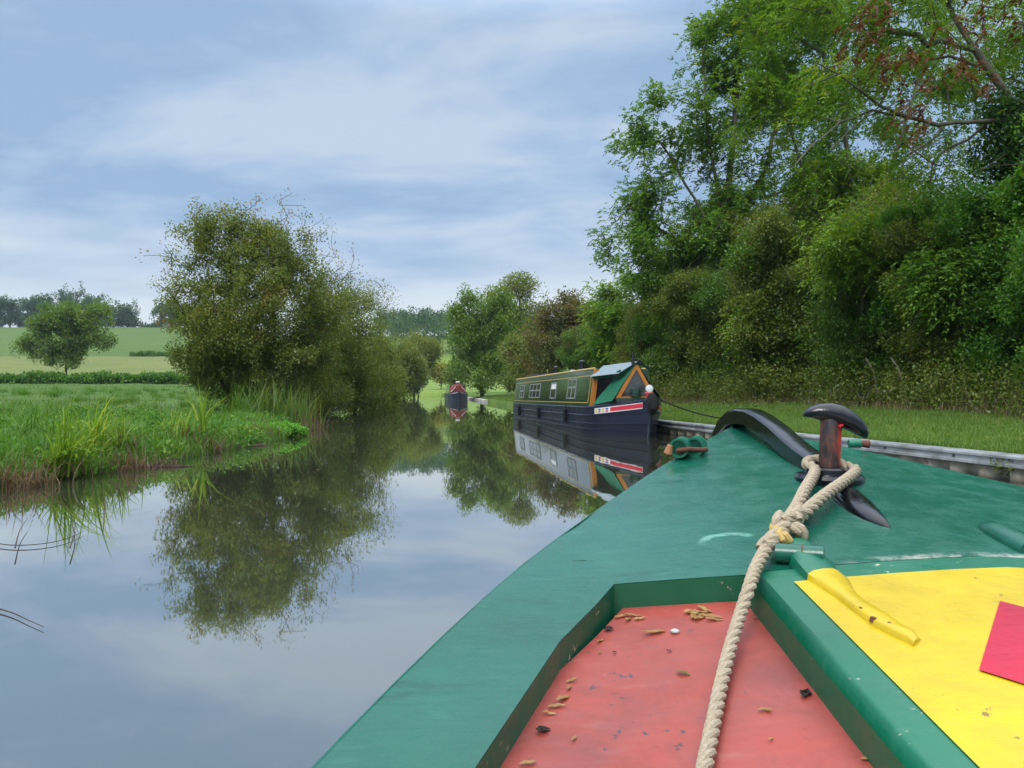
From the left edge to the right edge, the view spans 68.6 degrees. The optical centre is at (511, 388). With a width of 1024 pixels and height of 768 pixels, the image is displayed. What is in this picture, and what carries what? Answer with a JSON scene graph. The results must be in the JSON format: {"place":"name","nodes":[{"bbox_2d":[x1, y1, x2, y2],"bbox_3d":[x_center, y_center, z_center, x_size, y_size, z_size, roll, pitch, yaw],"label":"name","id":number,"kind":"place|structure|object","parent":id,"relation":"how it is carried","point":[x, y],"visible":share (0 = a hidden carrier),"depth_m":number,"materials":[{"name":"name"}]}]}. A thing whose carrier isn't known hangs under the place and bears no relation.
{"place":"outdoors","nodes":[
{"label":"outdoors","id":0,"kind":"place"},
{"bbox_2d":[0,356,281,386],"bbox_3d":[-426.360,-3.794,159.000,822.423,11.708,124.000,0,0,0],"label":"field","id":1,"kind":"structure","parent":0,"point":[115,364],"depth_m":165.96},
{"bbox_2d":[8,297,118,374],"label":"tree","id":2,"kind":"object","parent":1,"relation":"on","point":[77,329],"visible":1,"depth_m":102.82,"materials":[{"name":"green plant"}]},
{"bbox_2d":[0,327,297,376],"bbox_3d":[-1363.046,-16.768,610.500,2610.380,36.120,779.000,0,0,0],"label":"field","id":3,"kind":"structure","parent":0,"point":[137,339],"depth_m":294.39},
{"bbox_2d":[0,294,35,326],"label":"hilltop tree","id":4,"kind":"object","parent":3,"relation":"on","point":[11,316],"visible":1,"depth_m":407.00,"materials":[{"name":"green plant"}]},
{"bbox_2d":[18,294,44,326],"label":"hilltop tree","id":5,"kind":"object","parent":3,"relation":"on","point":[32,303],"visible":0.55,"depth_m":421.78,"materials":[{"name":"green plant"}]},
{"bbox_2d":[37,293,58,314],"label":"hilltop tree","id":6,"kind":"object","parent":3,"relation":"on","point":[49,299],"visible":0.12,"depth_m":427.05,"materials":[{"name":"green plant"}]},
{"bbox_2d":[50,281,99,323],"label":"hilltop tree","id":7,"kind":"object","parent":3,"relation":"on","point":[66,296],"visible":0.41,"depth_m":418.44,"materials":[{"name":"green plant"}]},
{"bbox_2d":[84,292,112,326],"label":"hilltop tree","id":8,"kind":"object","parent":3,"relation":"on","point":[98,296],"visible":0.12,"depth_m":428.66,"materials":[{"name":"green plant"}]},
{"bbox_2d":[100,299,142,326],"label":"hilltop tree","id":9,"kind":"object","parent":3,"relation":"on","point":[126,317],"visible":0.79,"depth_m":413.38,"materials":[{"name":"green plant"}]},
{"bbox_2d":[139,322,165,326],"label":"hilltop tree","id":10,"kind":"object","parent":3,"relation":"on","point":[151,325],"visible":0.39,"depth_m":417.29,"materials":[{"name":"green plant"}]},
{"bbox_2d":[128,349,180,356],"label":"field hedge","id":11,"kind":"object","parent":3,"relation":"on","point":[146,354],"visible":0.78,"depth_m":221.49,"materials":[{"name":"green plant"}]},
{"bbox_2d":[149,299,184,326],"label":"hilltop tree","id":12,"kind":"object","parent":3,"relation":"on","point":[162,309],"visible":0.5,"depth_m":400.68,"materials":[{"name":"green plant"}]},
{"bbox_2d":[0,383,361,485],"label":"meadow","id":13,"kind":"structure","parent":0,"point":[130,393],"depth_m":21.51,"materials":[{"name":"plant"}]},
{"bbox_2d":[0,400,58,438],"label":"sedge clump","id":14,"kind":"object","parent":13,"relation":"on","point":[32,424],"visible":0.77,"depth_m":14.12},
{"bbox_2d":[5,455,66,488],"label":"dead reed clump","id":15,"kind":"object","parent":13,"relation":"on","point":[36,480],"visible":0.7,"depth_m":9.60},
{"bbox_2d":[0,445,92,493],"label":"dead reed clump","id":16,"kind":"object","parent":13,"relation":"on","point":[6,476],"visible":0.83,"depth_m":9.39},
{"bbox_2d":[28,389,134,477],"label":"sedge clump","id":17,"kind":"object","parent":13,"relation":"on","point":[66,455],"visible":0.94,"depth_m":10.40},
{"bbox_2d":[71,394,140,454],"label":"sedge clump","id":18,"kind":"object","parent":13,"relation":"on","point":[98,428],"visible":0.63,"depth_m":11.76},
{"bbox_2d":[0,369,226,383],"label":"field hedge","id":19,"kind":"object","parent":13,"relation":"on","point":[98,377],"visible":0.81,"depth_m":96.36,"materials":[{"name":"green plant"}]},
{"bbox_2d":[102,408,150,451],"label":"sedge clump","id":20,"kind":"object","parent":13,"relation":"on","point":[123,433],"visible":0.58,"depth_m":12.43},
{"bbox_2d":[103,441,160,472],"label":"dead reed clump","id":21,"kind":"object","parent":13,"relation":"on","point":[139,465],"visible":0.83,"depth_m":11.48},
{"bbox_2d":[1,390,285,440],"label":"straw stalks","id":22,"kind":"object","parent":13,"relation":"on","point":[110,405],"visible":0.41,"depth_m":28.18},
{"bbox_2d":[0,402,302,488],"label":"bank weeds","id":23,"kind":"object","parent":13,"relation":"on","point":[248,436],"visible":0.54,"depth_m":15.75,"materials":[{"name":"green plant"}]},
{"bbox_2d":[131,464,191,467],"bbox_3d":[-5.801,1.252,12.019,1.452,0.111,0.278,0,0,0],"label":"mud shelf","id":24,"kind":"object","parent":13,"relation":"on","point":[169,466],"visible":0.38,"depth_m":11.96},
{"bbox_2d":[140,450,185,466],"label":"dead reed clump","id":25,"kind":"object","parent":13,"relation":"on","point":[166,460],"visible":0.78,"depth_m":12.20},
{"bbox_2d":[155,403,206,440],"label":"sedge clump","id":26,"kind":"object","parent":13,"relation":"on","point":[184,430],"visible":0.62,"depth_m":14.79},
{"bbox_2d":[176,382,225,434],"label":"sedge clump","id":27,"kind":"object","parent":13,"relation":"on","point":[202,418],"visible":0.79,"depth_m":15.82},
{"bbox_2d":[186,428,235,452],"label":"dead reed clump","id":28,"kind":"object","parent":13,"relation":"on","point":[218,447],"visible":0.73,"depth_m":14.65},
{"bbox_2d":[210,383,271,415],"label":"sedge clump","id":29,"kind":"object","parent":13,"relation":"on","point":[237,402],"visible":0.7,"depth_m":25.18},
{"bbox_2d":[135,188,375,411],"bbox_3d":[-9.674,-3.664,31.854,7.706,9.737,10.614,0,0,43],"label":"hawthorn tree","id":30,"kind":"object","parent":13,"relation":"on","point":[237,346],"visible":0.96,"depth_m":30.17,"materials":[{"name":"green plant"}]},
{"bbox_2d":[246,412,283,436],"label":"dead reed clump","id":31,"kind":"object","parent":13,"relation":"on","point":[265,426],"visible":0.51,"depth_m":18.10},
{"bbox_2d":[229,372,304,417],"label":"sedge clump","id":32,"kind":"object","parent":13,"relation":"on","point":[256,400],"visible":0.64,"depth_m":26.70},
{"bbox_2d":[255,377,325,427],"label":"sedge clump","id":33,"kind":"object","parent":13,"relation":"on","point":[288,412],"visible":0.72,"depth_m":23.85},
{"bbox_2d":[272,420,309,436],"bbox_3d":[-6.128,1.051,19.674,1.231,0.473,1.672,0,0,20],"label":"watercress patch","id":34,"kind":"object","parent":13,"relation":"on","point":[298,428],"visible":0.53,"depth_m":19.62,"materials":[{"name":"green plant"}]},
{"bbox_2d":[279,415,333,430],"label":"dead reed clump","id":35,"kind":"object","parent":13,"relation":"on","point":[318,427],"visible":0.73,"depth_m":22.79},
{"bbox_2d":[286,389,329,424],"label":"sedge clump","id":36,"kind":"object","parent":13,"relation":"on","point":[313,415],"visible":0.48,"depth_m":26.03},
{"bbox_2d":[281,270,411,414],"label":"hawthorn tree","id":37,"kind":"object","parent":13,"relation":"on","point":[360,371],"visible":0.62,"depth_m":40.23,"materials":[{"name":"green plant"}]},
{"bbox_2d":[360,331,411,404],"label":"hawthorn tree","id":38,"kind":"object","parent":13,"relation":"on","point":[392,360],"visible":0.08,"depth_m":60.19,"materials":[{"name":"green plant"}]},
{"bbox_2d":[319,336,569,395],"bbox_3d":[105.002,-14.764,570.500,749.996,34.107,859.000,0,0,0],"label":"field","id":39,"kind":"structure","parent":0,"point":[433,388],"depth_m":199.42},
{"bbox_2d":[391,332,430,396],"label":"round bush","id":40,"kind":"object","parent":39,"relation":"on","point":[409,358],"visible":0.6,"depth_m":99.19,"materials":[{"name":"green plant"}]},
{"bbox_2d":[395,325,446,395],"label":"round tree","id":41,"kind":"object","parent":39,"relation":"on","point":[433,349],"visible":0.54,"depth_m":127.12,"materials":[{"name":"green plant"}]},
{"bbox_2d":[428,360,450,387],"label":"bush","id":42,"kind":"object","parent":39,"relation":"on","point":[435,373],"visible":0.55,"depth_m":163.68,"materials":[{"name":"green plant"}]},
{"bbox_2d":[440,361,471,386],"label":"bush","id":43,"kind":"object","parent":39,"relation":"on","point":[445,375],"visible":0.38,"depth_m":149.40,"materials":[{"name":"green plant"}]},
{"bbox_2d":[369,305,569,343],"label":"distant wood","id":44,"kind":"object","parent":39,"relation":"on","point":[404,321],"visible":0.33,"depth_m":377.67,"materials":[{"name":"green plant"}]},
{"bbox_2d":[0,395,1023,767],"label":"water","id":45,"kind":"structure","parent":0,"point":[282,603],"depth_m":5.14,"materials":[{"name":"liquid"}]},
{"bbox_2d":[0,608,43,626],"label":"fallen reed","id":46,"kind":"object","parent":45,"relation":"on","point":[19,616],"visible":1,"depth_m":4.08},
{"bbox_2d":[0,531,82,545],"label":"fallen reed","id":47,"kind":"object","parent":45,"relation":"on","point":[36,544],"visible":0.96,"depth_m":5.94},
{"bbox_2d":[69,513,74,548],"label":"fallen reed","id":48,"kind":"object","parent":45,"relation":"on","point":[73,534],"visible":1,"depth_m":6.05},
{"bbox_2d":[235,421,297,436],"bbox_3d":[-6.484,1.046,18.975,1.762,0.495,2.455,0,0,0],"label":"watercress patch","id":49,"kind":"object","parent":45,"relation":"on","point":[263,423],"visible":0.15,"depth_m":18.98,"materials":[{"name":"green plant"}]},
{"bbox_2d":[444,381,467,400],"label":"narrowboat","id":50,"kind":"object","parent":45,"relation":"on","point":[455,392],"visible":0.95,"depth_m":77.06,"materials":[{"name":"blue paint"}]},
{"bbox_2d":[513,352,661,437],"bbox_3d":[2.169,0.270,27.256,2.235,2.508,17.400,0,0,-9],"label":"narrowboat","id":51,"kind":"object","parent":45,"relation":"on","point":[620,399],"visible":0.98,"depth_m":21.24,"materials":[{"name":"blue paint"}]},
{"bbox_2d":[519,385,524,397],"bbox_3d":[0.444,0.104,32.843,0.100,0.572,1.000,0,0,-9],"label":"window","id":52,"kind":"structure","parent":51,"relation":"in","point":[522,388],"depth_m":32.82,"materials":[{"name":"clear glass"}]},
{"bbox_2d":[529,383,540,397],"bbox_3d":[0.909,0.073,29.879,0.100,0.585,2.200,0,0,-9],"label":"window","id":53,"kind":"structure","parent":51,"relation":"in","point":[534,392],"depth_m":29.83,"materials":[{"name":"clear glass"}]},
{"bbox_2d":[549,382,556,398],"bbox_3d":[1.457,0.056,26.372,0.100,0.571,0.900,0,0,-9],"label":"window","id":54,"kind":"structure","parent":51,"relation":"in","point":[553,385],"depth_m":26.36,"materials":[{"name":"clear glass"}]},
{"bbox_2d":[566,379,576,398],"bbox_3d":[1.887,-0.004,23.656,0.108,0.635,1.100,0,0,-9],"label":"window","id":55,"kind":"structure","parent":51,"relation":"in","point":[572,383],"depth_m":23.63,"materials":[{"name":"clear glass"}]},
{"bbox_2d":[595,374,624,404],"bbox_3d":[3.122,0.011,21.459,1.600,0.920,0.001,0,0,-9],"label":"doorway","id":56,"kind":"structure","parent":51,"relation":"in","point":[603,383],"depth_m":21.38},
{"bbox_2d":[658,399,720,418],"bbox_3d":[4.525,0.460,18.727,2.225,0.658,0.035,0,0,23],"label":"mooring line","id":57,"kind":"object","parent":51,"relation":"attached to","point":[689,410],"visible":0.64,"depth_m":18.75,"materials":[{"name":"fabric"}]},
{"bbox_2d":[311,403,1023,767],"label":"narrowboat","id":58,"kind":"object","parent":45,"relation":"on","point":[887,609],"visible":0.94,"depth_m":1.03,"materials":[{"name":"green paint"}]},
{"bbox_2d":[519,760,536,763],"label":"dead leaf","id":59,"kind":"object","parent":58,"relation":"on","point":[526,761],"visible":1,"depth_m":0.82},
{"bbox_2d":[536,726,549,729],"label":"dead leaf","id":60,"kind":"object","parent":58,"relation":"on","point":[541,727],"visible":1,"depth_m":0.88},
{"bbox_2d":[548,703,564,706],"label":"dead leaf","id":61,"kind":"object","parent":58,"relation":"on","point":[556,705],"visible":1,"depth_m":0.93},
{"bbox_2d":[556,695,569,699],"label":"dead leaf","id":62,"kind":"object","parent":58,"relation":"on","point":[561,697],"visible":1,"depth_m":0.95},
{"bbox_2d":[642,629,664,631],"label":"dead leaf","id":63,"kind":"object","parent":58,"relation":"on","point":[657,630],"visible":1,"depth_m":1.12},
{"bbox_2d":[698,605,710,611],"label":"dead leaf","id":64,"kind":"object","parent":58,"relation":"on","point":[704,608],"visible":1,"depth_m":1.17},
{"bbox_2d":[698,613,721,617],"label":"dead leaf","id":65,"kind":"object","parent":58,"relation":"on","point":[710,614],"visible":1,"depth_m":1.15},
{"bbox_2d":[695,454,860,767],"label":"mooring rope","id":66,"kind":"object","parent":58,"relation":"attached to","point":[791,519],"visible":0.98,"depth_m":1.19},
{"bbox_2d":[800,688,811,695],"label":"dead leaf","id":67,"kind":"object","parent":58,"relation":"on","point":[805,692],"visible":1,"depth_m":0.91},
{"bbox_2d":[0,0,1023,375],"label":"sky","id":68,"kind":"structure","parent":0,"point":[453,143],"materials":[{"name":"blue"}]},
{"bbox_2d":[441,391,1023,453],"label":"grass verge","id":69,"kind":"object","parent":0,"point":[491,394],"depth_m":16.43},
{"bbox_2d":[468,397,487,401],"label":"stone coping","id":70,"kind":"object","parent":69,"relation":"on","point":[478,399],"visible":0.23,"depth_m":78.76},
{"bbox_2d":[442,282,534,396],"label":"leaning tree","id":71,"kind":"object","parent":69,"relation":"on","point":[478,334],"visible":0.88,"depth_m":84.02,"materials":[{"name":"green plant"}]},
{"bbox_2d":[475,269,550,342],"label":"ash tree","id":72,"kind":"object","parent":69,"relation":"on","point":[517,285],"visible":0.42,"depth_m":95.12,"materials":[{"name":"green plant"}]},
{"bbox_2d":[494,330,567,393],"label":"thorn tree","id":73,"kind":"object","parent":69,"relation":"on","point":[514,343],"visible":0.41,"depth_m":71.81,"materials":[{"name":"green plant"}]},
{"bbox_2d":[503,285,594,377],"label":"thorn tree","id":74,"kind":"object","parent":69,"relation":"on","point":[564,318],"visible":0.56,"depth_m":62.09,"materials":[{"name":"green plant"}]},
{"bbox_2d":[553,324,618,372],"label":"hedge shrub","id":75,"kind":"object","parent":69,"relation":"on","point":[566,354],"visible":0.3,"depth_m":52.07,"materials":[{"name":"green plant"}]},
{"bbox_2d":[586,297,637,364],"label":"hedge shrub","id":76,"kind":"object","parent":69,"relation":"on","point":[611,338],"visible":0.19,"depth_m":45.60,"materials":[{"name":"green plant"}]},
{"bbox_2d":[574,253,661,368],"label":"ash tree","id":77,"kind":"object","parent":69,"relation":"on","point":[605,293],"visible":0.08,"depth_m":46.13,"materials":[{"name":"green plant"}]},
{"bbox_2d":[607,299,657,367],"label":"hedge shrub","id":78,"kind":"object","parent":69,"relation":"on","point":[640,347],"visible":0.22,"depth_m":41.37,"materials":[{"name":"green plant"}]},
{"bbox_2d":[623,312,690,389],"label":"hedge shrub","id":79,"kind":"object","parent":69,"relation":"on","point":[640,333],"visible":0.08,"depth_m":39.30,"materials":[{"name":"green plant"}]},
{"bbox_2d":[635,241,713,332],"bbox_3d":[9.170,-3.364,37.611,5.188,8.162,4.594,0,0,-43],"label":"ash sapling","id":80,"kind":"object","parent":69,"relation":"on","point":[667,307],"visible":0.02,"depth_m":37.27,"materials":[{"name":"green plant"}]},
{"bbox_2d":[622,219,727,398],"bbox_3d":[9.038,-3.601,37.346,7.046,9.677,4.812,0,0,7],"label":"hedge shrub","id":81,"kind":"object","parent":69,"relation":"on","point":[658,361],"visible":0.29,"depth_m":36.91,"materials":[{"name":"green plant"}]},
{"bbox_2d":[637,266,746,401],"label":"hedge shrub","id":82,"kind":"object","parent":69,"relation":"on","point":[690,314],"visible":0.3,"depth_m":34.02,"materials":[{"name":"green plant"}]},
{"bbox_2d":[686,263,749,399],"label":"hedge shrub","id":83,"kind":"object","parent":69,"relation":"on","point":[707,297],"visible":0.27,"depth_m":32.50,"materials":[{"name":"green plant"}]},
{"bbox_2d":[677,207,759,269],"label":"hedge shrub","id":84,"kind":"object","parent":69,"relation":"on","point":[705,248],"depth_m":37.84,"materials":[{"name":"green plant"}]},
{"bbox_2d":[585,0,870,291],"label":"ash tree","id":85,"kind":"object","parent":69,"relation":"on","point":[640,236],"visible":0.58,"depth_m":38.33,"materials":[{"name":"green plant"}]},
{"bbox_2d":[709,256,792,363],"bbox_3d":[10.104,-2.325,30.173,4.439,6.113,3.766,0,0,0],"label":"ash sapling","id":86,"kind":"object","parent":69,"relation":"on","point":[743,314],"visible":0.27,"depth_m":29.26,"materials":[{"name":"green plant"}]},
{"bbox_2d":[480,395,1023,453],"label":"verge blades","id":87,"kind":"object","parent":69,"relation":"on","point":[709,407],"visible":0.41,"depth_m":15.92,"materials":[{"name":"plant"}]},
{"bbox_2d":[707,201,817,399],"bbox_3d":[10.505,-3.059,30.252,5.326,8.654,7.254,0,0,8],"label":"hedge shrub","id":88,"kind":"object","parent":69,"relation":"on","point":[770,228],"visible":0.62,"depth_m":28.70,"materials":[{"name":"green plant"}]},
{"bbox_2d":[692,187,855,294],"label":"hedge shrub","id":89,"kind":"object","parent":69,"relation":"on","point":[738,220],"visible":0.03,"depth_m":35.53,"materials":[{"name":"green plant"}]},
{"bbox_2d":[718,164,873,397],"bbox_3d":[11.790,-3.610,28.645,5.206,9.716,7.624,0,0,-37],"label":"hedge shrub","id":90,"kind":"object","parent":69,"relation":"on","point":[809,343],"visible":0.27,"depth_m":28.53,"materials":[{"name":"green plant"}]},
{"bbox_2d":[792,193,864,387],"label":"hedge shrub","id":91,"kind":"object","parent":69,"relation":"on","point":[813,213],"depth_m":31.17,"materials":[{"name":"green plant"}]},
{"bbox_2d":[648,350,1023,418],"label":"bramble cover","id":92,"kind":"object","parent":69,"relation":"on","point":[955,386],"visible":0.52,"depth_m":22.36,"materials":[{"name":"green plant"}]},
{"bbox_2d":[656,367,1023,419],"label":"dry stalks","id":93,"kind":"object","parent":69,"relation":"on","point":[880,404],"visible":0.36,"depth_m":22.30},
{"bbox_2d":[780,193,912,399],"bbox_3d":[12.615,-2.879,27.986,5.162,8.194,7.031,0,0,-15],"label":"hedge shrub","id":94,"kind":"object","parent":69,"relation":"on","point":[800,313],"visible":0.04,"depth_m":27.70,"materials":[{"name":"green plant"}]},
{"bbox_2d":[788,195,922,395],"bbox_3d":[10.892,-2.698,23.757,4.834,6.845,3.980,0,0,0],"label":"ash sapling","id":95,"kind":"object","parent":69,"relation":"on","point":[845,255],"visible":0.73,"depth_m":22.95,"materials":[{"name":"green plant"}]},
{"bbox_2d":[803,217,907,399],"bbox_3d":[11.869,-2.314,23.889,4.724,6.660,3.219,0,0,-10],"label":"hedge shrub","id":96,"kind":"object","parent":69,"relation":"on","point":[845,329],"visible":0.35,"depth_m":23.71,"materials":[{"name":"green plant"}]},
{"bbox_2d":[708,0,1023,239],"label":"ash tree","id":97,"kind":"object","parent":69,"relation":"on","point":[847,178],"visible":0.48,"depth_m":30.98,"materials":[{"name":"green plant"}]},
{"bbox_2d":[865,358,878,402],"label":"bare branch","id":98,"kind":"object","parent":69,"relation":"on","point":[874,376],"visible":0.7,"depth_m":22.48,"materials":[{"name":"brown wood"}]},
{"bbox_2d":[750,0,1023,357],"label":"ivy clad ash","id":99,"kind":"object","parent":69,"relation":"on","point":[998,119],"visible":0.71,"depth_m":19.69,"materials":[{"name":"green plant"}]},
{"bbox_2d":[850,173,941,401],"bbox_3d":[15.402,-3.511,30.064,6.298,9.728,8.579,0,0,25],"label":"hedge shrub","id":100,"kind":"object","parent":69,"relation":"on","point":[877,190],"visible":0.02,"depth_m":27.57,"materials":[{"name":"green plant"}]},
{"bbox_2d":[890,357,907,402],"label":"bare branch","id":101,"kind":"object","parent":69,"relation":"on","point":[899,373],"visible":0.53,"depth_m":20.98,"materials":[{"name":"brown wood"}]},
{"bbox_2d":[859,169,992,401],"bbox_3d":[12.957,-2.763,22.774,4.525,7.144,6.143,0,0,26],"label":"hedge shrub","id":102,"kind":"object","parent":69,"relation":"on","point":[888,218],"visible":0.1,"depth_m":21.92,"materials":[{"name":"green plant"}]},
{"bbox_2d":[871,213,1003,402],"bbox_3d":[12.580,-2.030,20.656,5.369,6.138,3.933,0,0,0],"label":"hedge shrub","id":103,"kind":"object","parent":69,"relation":"on","point":[918,338],"visible":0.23,"depth_m":20.61,"materials":[{"name":"green plant"}]},
{"bbox_2d":[884,181,1023,342],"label":"ash sapling","id":104,"kind":"object","parent":69,"relation":"on","point":[944,275],"visible":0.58,"depth_m":19.51,"materials":[{"name":"green plant"}]},
{"bbox_2d":[914,154,1023,404],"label":"hedge shrub","id":105,"kind":"object","parent":69,"relation":"on","point":[998,341],"visible":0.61,"depth_m":19.03,"materials":[{"name":"green plant"}]},
{"bbox_2d":[985,165,1023,400],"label":"hedge shrub","id":106,"kind":"object","parent":69,"relation":"on","point":[1008,204],"visible":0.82,"depth_m":16.64,"materials":[{"name":"green plant"}]},
{"bbox_2d":[993,114,1023,359],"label":"hedge shrub","id":107,"kind":"object","parent":69,"relation":"on","point":[1021,173],"visible":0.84,"depth_m":15.69,"materials":[{"name":"green plant"}]},
{"label":"canal bed","id":108,"kind":"structure","parent":0,"visible":0},
{"bbox_2d":[405,354,430,397],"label":"willow bush","id":109,"kind":"object","parent":108,"relation":"on","point":[416,390],"visible":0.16,"depth_m":106.95,"materials":[{"name":"green plant"}]},
{"bbox_2d":[657,419,1023,482],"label":"sheet piling","id":110,"kind":"object","parent":108,"relation":"on","point":[969,461],"visible":0.18,"depth_m":11.38,"materials":[{"name":"metal"}]},
{"bbox_2d":[987,451,1018,476],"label":"piling weed","id":111,"kind":"object","parent":110,"relation":"attached to","point":[1010,468],"visible":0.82,"depth_m":10.20,"materials":[{"name":"green plant"}]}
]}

